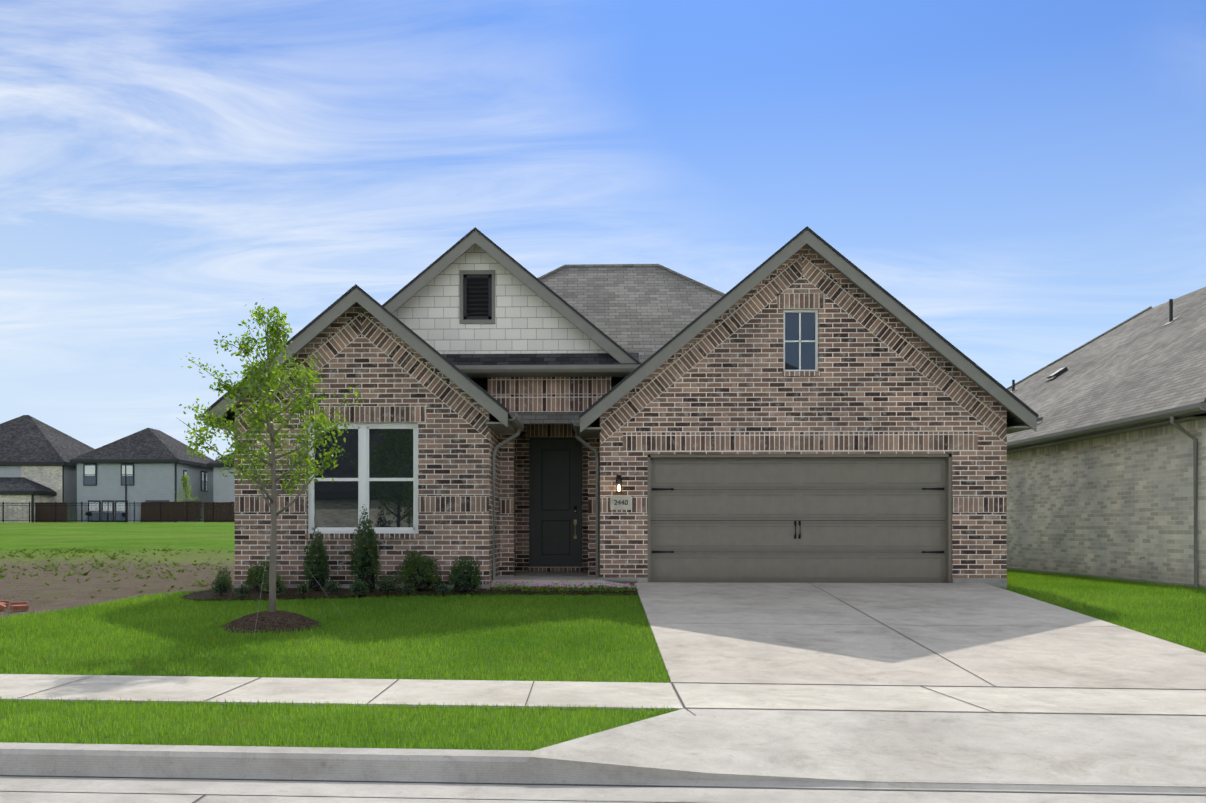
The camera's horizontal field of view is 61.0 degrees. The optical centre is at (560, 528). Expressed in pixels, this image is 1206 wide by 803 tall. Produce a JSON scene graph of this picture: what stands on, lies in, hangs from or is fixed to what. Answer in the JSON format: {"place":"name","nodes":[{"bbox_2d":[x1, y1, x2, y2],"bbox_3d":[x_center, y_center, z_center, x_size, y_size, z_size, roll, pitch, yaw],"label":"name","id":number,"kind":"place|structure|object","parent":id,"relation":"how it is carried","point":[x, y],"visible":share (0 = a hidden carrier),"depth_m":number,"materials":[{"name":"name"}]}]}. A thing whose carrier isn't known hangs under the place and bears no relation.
{"place":"outdoors","nodes":[
{"label":"outdoors","id":0,"kind":"place"},
{"bbox_2d":[0,522,635,617],"bbox_3d":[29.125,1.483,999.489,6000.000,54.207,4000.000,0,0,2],"label":"ground","id":1,"kind":"structure","parent":0,"point":[134,538],"depth_m":31.23,"materials":[{"name":"green plant"}]},
{"bbox_2d":[0,600,27,610],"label":"bricks","id":2,"kind":"object","parent":1,"relation":"on","point":[14,606],"visible":0.98,"depth_m":13.72,"materials":[{"name":"red brick"}]},
{"bbox_2d":[0,491,56,521],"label":"house wall","id":3,"kind":"structure","parent":1,"relation":"on","point":[25,496],"depth_m":94.94,"materials":[{"name":"grey brick"}]},
{"bbox_2d":[0,477,54,491],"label":"lower roof","id":4,"kind":"structure","parent":3,"relation":"on","point":[16,484],"depth_m":95.82,"materials":[{"name":"grey"}]},
{"bbox_2d":[0,462,76,521],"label":"house","id":5,"kind":"structure","parent":1,"relation":"on","point":[60,478],"depth_m":98.39,"materials":[{"name":"grey"}]},
{"bbox_2d":[0,415,93,461],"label":"house roof","id":6,"kind":"object","parent":5,"relation":"on","point":[26,438],"visible":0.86,"depth_m":102.02,"materials":[{"name":"grey"}]},
{"bbox_2d":[0,546,234,598],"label":"lot weeds","id":7,"kind":"object","parent":1,"relation":"on","point":[29,555],"visible":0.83,"depth_m":26.66,"materials":[{"name":"green plant"}]},
{"bbox_2d":[0,502,234,521],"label":"iron fence","id":8,"kind":"object","parent":1,"relation":"on","point":[81,505],"visible":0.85,"depth_m":92.17,"materials":[{"name":"black metal"}]},
{"bbox_2d":[35,501,233,521],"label":"timber fences","id":9,"kind":"object","parent":1,"relation":"on","point":[165,511],"visible":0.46,"depth_m":94.25,"materials":[{"name":"brown wood"}]},
{"bbox_2d":[70,459,212,521],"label":"house","id":10,"kind":"structure","parent":1,"relation":"on","point":[122,481],"depth_m":97.17,"materials":[{"name":"grey"}]},
{"bbox_2d":[73,428,213,463],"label":"house roof","id":11,"kind":"object","parent":10,"relation":"on","point":[148,443],"visible":0.8,"depth_m":98.88,"materials":[{"name":"grey"}]},
{"bbox_2d":[174,474,198,521],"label":"tree","id":12,"kind":"object","parent":1,"relation":"on","point":[183,480],"depth_m":95.51,"materials":[{"name":"green plant"}]},
{"bbox_2d":[207,463,234,521],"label":"house","id":13,"kind":"structure","parent":1,"relation":"on","point":[223,488],"depth_m":99.92,"materials":[{"name":"grey"}]},
{"bbox_2d":[209,452,234,462],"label":"house roof","id":14,"kind":"object","parent":13,"relation":"on","point":[221,458],"visible":0.1,"depth_m":100.00,"materials":[{"name":"grey"}]},
{"bbox_2d":[0,701,670,750],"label":"grass blades","id":15,"kind":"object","parent":1,"relation":"on","point":[128,735],"visible":0.29,"depth_m":7.03,"materials":[{"name":"green plant"}]},
{"bbox_2d":[0,696,677,750],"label":"parkway grass","id":16,"kind":"structure","parent":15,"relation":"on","point":[159,711],"depth_m":7.07,"materials":[{"name":"green plant"}]},
{"bbox_2d":[528,567,583,571],"bbox_3d":[-0.102,0.859,19.684,1.070,0.260,0.120,0,0,2],"label":"door threshold","id":17,"kind":"object","parent":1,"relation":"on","point":[555,569],"depth_m":19.62,"materials":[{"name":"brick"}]},
{"bbox_2d":[491,571,634,594],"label":"porch slab","id":18,"kind":"structure","parent":1,"relation":"on","point":[546,578],"depth_m":16.30,"materials":[{"name":"concrete"}]},
{"bbox_2d":[0,742,1205,802],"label":"kerb and gutter","id":19,"kind":"structure","parent":1,"relation":"on","point":[37,760],"depth_m":6.13,"materials":[{"name":"concrete"}]},
{"bbox_2d":[0,583,1205,802],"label":"concrete joints","id":20,"kind":"object","parent":1,"relation":"on","point":[692,713],"visible":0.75,"depth_m":6.19,"materials":[{"name":"grey concrete"}]},
{"bbox_2d":[234,578,1006,588],"bbox_3d":[4.143,1.039,19.434,8.541,0.500,17.855,0,0,45],"label":"house foundation","id":21,"kind":"object","parent":1,"relation":"on","point":[999,582],"visible":0.15,"depth_m":16.41,"materials":[{"name":"grey concrete"}]},
{"bbox_2d":[235,245,1006,587],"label":"brick house walls","id":22,"kind":"structure","parent":1,"relation":"on","point":[865,381],"depth_m":16.46,"materials":[{"name":"brown brick"}]},
{"bbox_2d":[235,496,306,511],"bbox_3d":[-4.570,-0.388,16.113,1.148,0.254,0.023,0,0,2],"label":"soldier course","id":23,"kind":"object","parent":22,"relation":"attached to","point":[250,504],"visible":0.86,"depth_m":16.10,"materials":[{"name":"brick"}]},
{"bbox_2d":[235,310,360,438],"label":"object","id":24,"kind":"structure","parent":22,"relation":"attached to","point":[340,339],"depth_m":16.08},
{"bbox_2d":[305,533,418,538],"bbox_3d":[-3.117,0.112,16.096,1.798,0.080,0.130,0,0,2],"label":"window sill","id":25,"kind":"structure","parent":22,"relation":"attached to","point":[380,536],"depth_m":16.03,"materials":[{"name":"brick"}]},
{"bbox_2d":[299,406,425,422],"bbox_3d":[-3.118,-1.799,16.070,2.018,0.254,0.023,0,0,2],"label":"soldier course","id":26,"kind":"object","parent":22,"relation":"attached to","point":[372,414],"visible":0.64,"depth_m":16.05,"materials":[{"name":"brick"}]},
{"bbox_2d":[308,423,417,532],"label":"front window","id":27,"kind":"structure","parent":22,"relation":"attached to","point":[375,471],"depth_m":16.17,"materials":[{"name":"plastic"}]},
{"bbox_2d":[361,310,488,439],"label":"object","id":28,"kind":"structure","parent":22,"relation":"attached to","point":[424,374],"depth_m":16.03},
{"bbox_2d":[418,496,488,511],"bbox_3d":[-1.683,-0.388,16.028,1.114,0.254,0.023,0,0,2],"label":"soldier course","id":29,"kind":"object","parent":22,"relation":"attached to","point":[453,503],"visible":0.93,"depth_m":16.02,"materials":[{"name":"brick"}]},
{"bbox_2d":[393,244,606,377],"bbox_3d":[-1.450,-3.846,17.913,5.100,2.370,0.200,0,0,2],"label":"gable siding","id":30,"kind":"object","parent":22,"relation":"attached to","point":[528,320],"depth_m":17.80,"materials":[{"name":"white"}]},
{"bbox_2d":[460,270,494,323],"bbox_3d":[-1.452,-4.036,17.841,0.620,0.930,0.105,0,0,2],"label":"gable vent","id":31,"kind":"object","parent":30,"relation":"attached to","point":[477,296],"visible":0.96,"depth_m":17.81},
{"bbox_2d":[499,499,513,513],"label":"soldier course","id":32,"kind":"object","parent":22,"relation":"attached to","point":[506,506],"visible":0.93,"depth_m":17.80,"materials":[{"name":"brick"}]},
{"bbox_2d":[441,353,638,364],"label":"pent roof","id":33,"kind":"structure","parent":22,"relation":"attached to","point":[544,359],"depth_m":17.59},
{"bbox_2d":[491,394,604,411],"bbox_3d":[-0.203,-2.186,17.785,2.140,0.300,0.023,0,0,2],"label":"soldier course","id":34,"kind":"object","parent":22,"relation":"attached to","point":[553,403],"visible":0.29,"depth_m":17.77,"materials":[{"name":"brick"}]},
{"bbox_2d":[488,377,610,393],"bbox_3d":[-0.203,-2.501,17.785,2.140,0.320,0.023,0,0,2],"label":"soldier course","id":35,"kind":"object","parent":22,"relation":"attached to","point":[549,385],"visible":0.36,"depth_m":17.77,"materials":[{"name":"brick"}]},
{"bbox_2d":[526,424,580,436],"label":"soldier course","id":36,"kind":"object","parent":22,"relation":"attached to","point":[549,430],"visible":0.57,"depth_m":19.72,"materials":[{"name":"brick"}]},
{"bbox_2d":[529,437,581,566],"bbox_3d":[-0.098,-0.471,19.844,1.030,2.600,0.160,0,0,2],"label":"front door","id":37,"kind":"structure","parent":22,"relation":"attached to","point":[555,501],"depth_m":19.82,"materials":[{"name":"paint"}]},
{"bbox_2d":[492,429,636,582],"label":"downspouts","id":38,"kind":"object","parent":22,"relation":"attached to","point":[578,438],"visible":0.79,"depth_m":16.92,"materials":[{"name":"grey metal"}]},
{"bbox_2d":[588,499,595,513],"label":"soldier course","id":39,"kind":"object","parent":22,"relation":"attached to","point":[591,506],"visible":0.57,"depth_m":17.75,"materials":[{"name":"brick"}]},
{"bbox_2d":[470,267,721,423],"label":"hip roof","id":40,"kind":"structure","parent":22,"relation":"on","point":[645,313],"depth_m":21.48,"materials":[{"name":"grey"}]},
{"bbox_2d":[538,264,724,295],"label":"ridge caps","id":41,"kind":"object","parent":40,"relation":"on","point":[628,265],"visible":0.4,"depth_m":23.11,"materials":[{"name":"grey"}]},
{"bbox_2d":[616,475,621,492],"bbox_3d":[0.935,-0.724,16.512,0.114,0.295,0.160,0,0,2],"label":"coach lantern","id":42,"kind":"object","parent":22,"relation":"attached to","point":[618,479],"visible":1,"depth_m":16.48,"materials":[{"name":"black metal"}]},
{"bbox_2d":[610,496,630,509],"bbox_3d":[0.972,-0.426,16.587,0.340,0.230,0.028,0,0,2],"label":"house number plaque","id":43,"kind":"object","parent":22,"relation":"attached to","point":[619,506],"visible":1,"depth_m":16.58,"materials":[{"name":"white stone"}]},
{"bbox_2d":[204,226,1037,437],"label":"house trim","id":44,"kind":"structure","parent":22,"relation":"attached to","point":[965,365],"depth_m":16.16,"materials":[{"name":"grey paint"}]},
{"bbox_2d":[200,364,1042,431],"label":"gutters","id":45,"kind":"object","parent":22,"relation":"on","point":[516,422],"visible":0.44,"depth_m":17.22,"materials":[{"name":"grey metal"}]},
{"bbox_2d":[222,382,1021,439],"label":"gable roofs","id":46,"kind":"structure","parent":22,"relation":"on","point":[1012,419],"depth_m":16.60,"materials":[{"name":"grey"}]},
{"bbox_2d":[600,497,647,512],"bbox_3d":[1.018,-0.388,16.599,0.770,0.254,0.023,0,0,2],"label":"soldier course","id":47,"kind":"object","parent":22,"relation":"attached to","point":[639,504],"visible":0.79,"depth_m":16.58,"materials":[{"name":"brick"}]},
{"bbox_2d":[600,253,801,444],"bbox_3d":[2.262,-2.911,16.562,3.260,3.097,0.023,0,0,2],"label":"trim band","id":48,"kind":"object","parent":22,"relation":"attached to","point":[696,352],"depth_m":16.55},
{"bbox_2d":[648,454,951,582],"bbox_3d":[3.849,-0.161,16.624,4.890,2.100,0.175,0,0,2],"label":"garage door","id":49,"kind":"structure","parent":22,"relation":"attached to","point":[799,518],"depth_m":16.66,"materials":[{"name":"paint"}]},
{"bbox_2d":[623,432,977,450],"bbox_3d":[3.846,-1.411,16.515,5.690,0.300,0.023,0,0,2],"label":"soldier course","id":50,"kind":"object","parent":22,"relation":"attached to","point":[800,441],"visible":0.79,"depth_m":16.50,"materials":[{"name":"brick"}]},
{"bbox_2d":[783,310,817,370],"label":"gable window","id":51,"kind":"structure","parent":22,"relation":"attached to","point":[800,340],"depth_m":16.62,"materials":[{"name":"plastic"}]},
{"bbox_2d":[777,293,824,308],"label":"soldier course","id":52,"kind":"object","parent":22,"relation":"attached to","point":[800,300],"visible":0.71,"depth_m":16.50,"materials":[{"name":"brick"}]},
{"bbox_2d":[782,371,820,375],"bbox_3d":[3.877,-2.501,16.541,0.610,0.080,0.130,0,0,2],"label":"window sill","id":53,"kind":"structure","parent":22,"relation":"attached to","point":[801,373],"depth_m":16.48,"materials":[{"name":"brick"}]},
{"bbox_2d":[802,253,1006,443],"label":"trim","id":54,"kind":"structure","parent":22,"relation":"attached to","point":[906,349],"depth_m":16.45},
{"bbox_2d":[952,497,1006,512],"bbox_3d":[6.720,-0.388,16.431,0.860,0.254,0.023,0,0,2],"label":"soldier course","id":55,"kind":"object","parent":22,"relation":"attached to","point":[979,504],"visible":0.93,"depth_m":16.42,"materials":[{"name":"brick"}]},
{"bbox_2d":[529,751,1205,786],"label":"apron lip","id":56,"kind":"object","parent":1,"relation":"on","point":[669,770],"visible":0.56,"depth_m":6.17,"materials":[{"name":"grey concrete"}]},
{"bbox_2d":[1006,299,1205,587],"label":"gutter and downspout","id":57,"kind":"object","parent":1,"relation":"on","point":[1174,417],"visible":0.52,"depth_m":18.47,"materials":[{"name":"grey metal"}]},
{"bbox_2d":[0,588,670,682],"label":"grass blades","id":58,"kind":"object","parent":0,"point":[374,657],"depth_m":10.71,"materials":[{"name":"green plant"}]},
{"bbox_2d":[177,311,360,611],"bbox_3d":[-3.497,-0.765,12.250,2.040,3.616,1.516,0,0,-29],"label":"young tree trunk and limbs","id":59,"kind":"object","parent":58,"relation":"on","point":[273,551],"visible":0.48,"depth_m":12.19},
{"bbox_2d":[179,302,373,499],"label":"young tree leaves","id":60,"kind":"object","parent":59,"relation":"attached to","point":[257,370],"visible":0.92,"depth_m":12.06,"materials":[{"name":"green plant"}]},
{"bbox_2d":[219,610,320,633],"bbox_3d":[-3.458,1.087,12.207,1.219,0.204,1.206,0,0,2],"label":"mulch bed","id":61,"kind":"object","parent":58,"relation":"on","point":[278,619],"visible":0.88,"depth_m":11.93,"materials":[{"name":"brown soil"}]},
{"bbox_2d":[218,524,342,634],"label":"tree guy wires","id":62,"kind":"object","parent":58,"relation":"on","point":[263,575],"visible":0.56,"depth_m":12.32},
{"bbox_2d":[181,588,488,598],"bbox_3d":[-3.338,0.968,15.303,4.480,0.073,1.530,0,0,2],"label":"mulch bed","id":63,"kind":"object","parent":58,"relation":"on","point":[289,593],"visible":0.56,"depth_m":15.32,"materials":[{"name":"brown soil"}]},
{"bbox_2d":[210,575,231,595],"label":"shrub","id":64,"kind":"object","parent":63,"relation":"on","point":[221,587],"visible":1,"depth_m":15.01,"materials":[{"name":"green plant"}]},
{"bbox_2d":[213,566,231,590],"bbox_3d":[-5.128,0.782,15.567,0.279,0.458,0.287,0,0,2],"label":"shrub","id":65,"kind":"object","parent":63,"relation":"on","point":[227,577],"visible":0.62,"depth_m":15.55,"materials":[{"name":"green plant"}]},
{"bbox_2d":[236,583,250,596],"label":"shrub","id":66,"kind":"object","parent":63,"relation":"on","point":[243,589],"visible":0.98,"depth_m":14.81,"materials":[{"name":"green plant"}]},
{"bbox_2d":[245,556,279,588],"bbox_3d":[-4.575,0.712,15.681,0.539,0.587,0.541,0,0,45],"label":"shrub","id":67,"kind":"object","parent":63,"relation":"on","point":[256,575],"visible":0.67,"depth_m":15.55,"materials":[{"name":"green plant"}]},
{"bbox_2d":[259,571,287,595],"bbox_3d":[-4.220,0.807,14.980,0.408,0.466,0.405,0,0,2],"label":"shrub","id":68,"kind":"object","parent":63,"relation":"on","point":[279,587],"visible":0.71,"depth_m":14.93,"materials":[{"name":"green plant"}]},
{"bbox_2d":[297,581,308,598],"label":"shrub","id":69,"kind":"object","parent":63,"relation":"on","point":[302,590],"visible":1,"depth_m":15.04,"materials":[{"name":"green plant"}]},
{"bbox_2d":[303,526,330,590],"bbox_3d":[-3.745,0.468,15.681,0.406,1.073,0.398,0,0,-43],"label":"shrub","id":70,"kind":"object","parent":63,"relation":"on","point":[318,570],"visible":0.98,"depth_m":15.60,"materials":[{"name":"green plant"}]},
{"bbox_2d":[322,578,341,597],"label":"shrub","id":71,"kind":"object","parent":63,"relation":"on","point":[332,588],"visible":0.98,"depth_m":15.17,"materials":[{"name":"green plant"}]},
{"bbox_2d":[347,578,369,597],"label":"shrub","id":72,"kind":"object","parent":63,"relation":"on","point":[357,588],"visible":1,"depth_m":14.95,"materials":[{"name":"green plant"}]},
{"bbox_2d":[349,504,380,590],"bbox_3d":[-2.967,0.318,15.533,0.474,1.387,0.473,0,0,-43],"label":"shrub","id":73,"kind":"object","parent":63,"relation":"on","point":[364,570],"visible":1,"depth_m":15.44,"materials":[{"name":"green plant"}]},
{"bbox_2d":[375,573,399,596],"bbox_3d":[-2.594,0.841,15.297,0.379,0.365,0.354,0,0,2],"label":"shrub","id":74,"kind":"object","parent":63,"relation":"on","point":[387,585],"visible":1,"depth_m":15.23,"materials":[{"name":"green plant"}]},
{"bbox_2d":[400,582,416,595],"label":"shrub","id":75,"kind":"object","parent":63,"relation":"on","point":[409,588],"visible":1,"depth_m":15.10,"materials":[{"name":"green plant"}]},
{"bbox_2d":[394,547,440,590],"bbox_3d":[-2.215,0.639,15.686,0.709,0.727,0.692,0,0,2],"label":"shrub","id":76,"kind":"object","parent":63,"relation":"on","point":[419,577],"visible":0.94,"depth_m":15.56,"materials":[{"name":"green plant"}]},
{"bbox_2d":[428,575,444,591],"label":"shrub","id":77,"kind":"object","parent":63,"relation":"on","point":[437,582],"visible":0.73,"depth_m":15.47,"materials":[{"name":"green plant"}]},
{"bbox_2d":[437,583,450,596],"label":"shrub","id":78,"kind":"object","parent":63,"relation":"on","point":[442,588],"visible":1,"depth_m":15.13,"materials":[{"name":"green plant"}]},
{"bbox_2d":[447,557,482,594],"bbox_3d":[-1.462,0.711,15.531,0.538,0.598,0.511,0,0,2],"label":"shrub","id":79,"kind":"object","parent":63,"relation":"on","point":[462,579],"visible":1,"depth_m":15.44,"materials":[{"name":"green plant"}]},
{"bbox_2d":[463,581,479,591],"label":"shrub","id":80,"kind":"object","parent":63,"relation":"on","point":[474,587],"visible":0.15,"depth_m":15.53,"materials":[{"name":"green plant"}]},
{"bbox_2d":[488,587,637,592],"bbox_3d":[0.019,0.949,15.804,2.300,0.033,0.930,0,0,2],"label":"flower bed","id":81,"kind":"object","parent":58,"relation":"on","point":[491,590],"visible":0.6,"depth_m":15.56,"materials":[{"name":"brown soil"}]},
{"bbox_2d":[484,581,640,591],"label":"flower leaves","id":82,"kind":"object","parent":81,"relation":"on","point":[564,588],"visible":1,"depth_m":15.53,"materials":[{"name":"green plant"}]},
{"bbox_2d":[485,581,635,586],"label":"flower petals","id":83,"kind":"object","parent":82,"relation":"attached to","point":[514,582],"visible":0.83,"depth_m":15.54,"materials":[{"name":"red plant"}]},
{"bbox_2d":[0,791,694,802],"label":"street","id":84,"kind":"structure","parent":0,"point":[44,797],"depth_m":5.76,"materials":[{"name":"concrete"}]},
{"bbox_2d":[0,674,1205,715],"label":"sidewalk","id":85,"kind":"structure","parent":0,"point":[469,693],"depth_m":8.29,"materials":[{"name":"concrete"}]},
{"bbox_2d":[0,0,1205,459],"label":"sky","id":86,"kind":"structure","parent":0,"point":[1026,178],"materials":[{"name":"blue"}]},
{"bbox_2d":[534,708,1205,778],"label":"driveway apron","id":87,"kind":"object","parent":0,"point":[1030,744],"visible":0.79,"depth_m":6.84,"materials":[{"name":"concrete"}]},
{"bbox_2d":[635,582,1205,688],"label":"driveway","id":88,"kind":"structure","parent":0,"point":[780,633],"depth_m":11.20,"materials":[{"name":"concrete"}]},
{"bbox_2d":[999,568,1205,652],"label":"lawn grass","id":89,"kind":"structure","parent":0,"point":[1029,579],"depth_m":14.78,"materials":[{"name":"green plant"}]},
{"bbox_2d":[1007,428,1205,588],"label":"neighbour house walls","id":90,"kind":"structure","parent":0,"point":[1117,510],"depth_m":19.30,"materials":[{"name":"beige brick"}]},
{"bbox_2d":[1007,287,1205,442],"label":"neighbour roof","id":91,"kind":"structure","parent":90,"relation":"on","point":[1144,363],"depth_m":22.74,"materials":[{"name":"grey"}]},
{"bbox_2d":[1007,419,1205,459],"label":"soldier frieze","id":92,"kind":"object","parent":90,"relation":"attached to","point":[1170,429],"depth_m":19.34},
{"bbox_2d":[1009,576,1205,651],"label":"grass blades","id":93,"kind":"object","parent":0,"point":[1181,631],"depth_m":13.74,"materials":[{"name":"green plant"}]}
]}

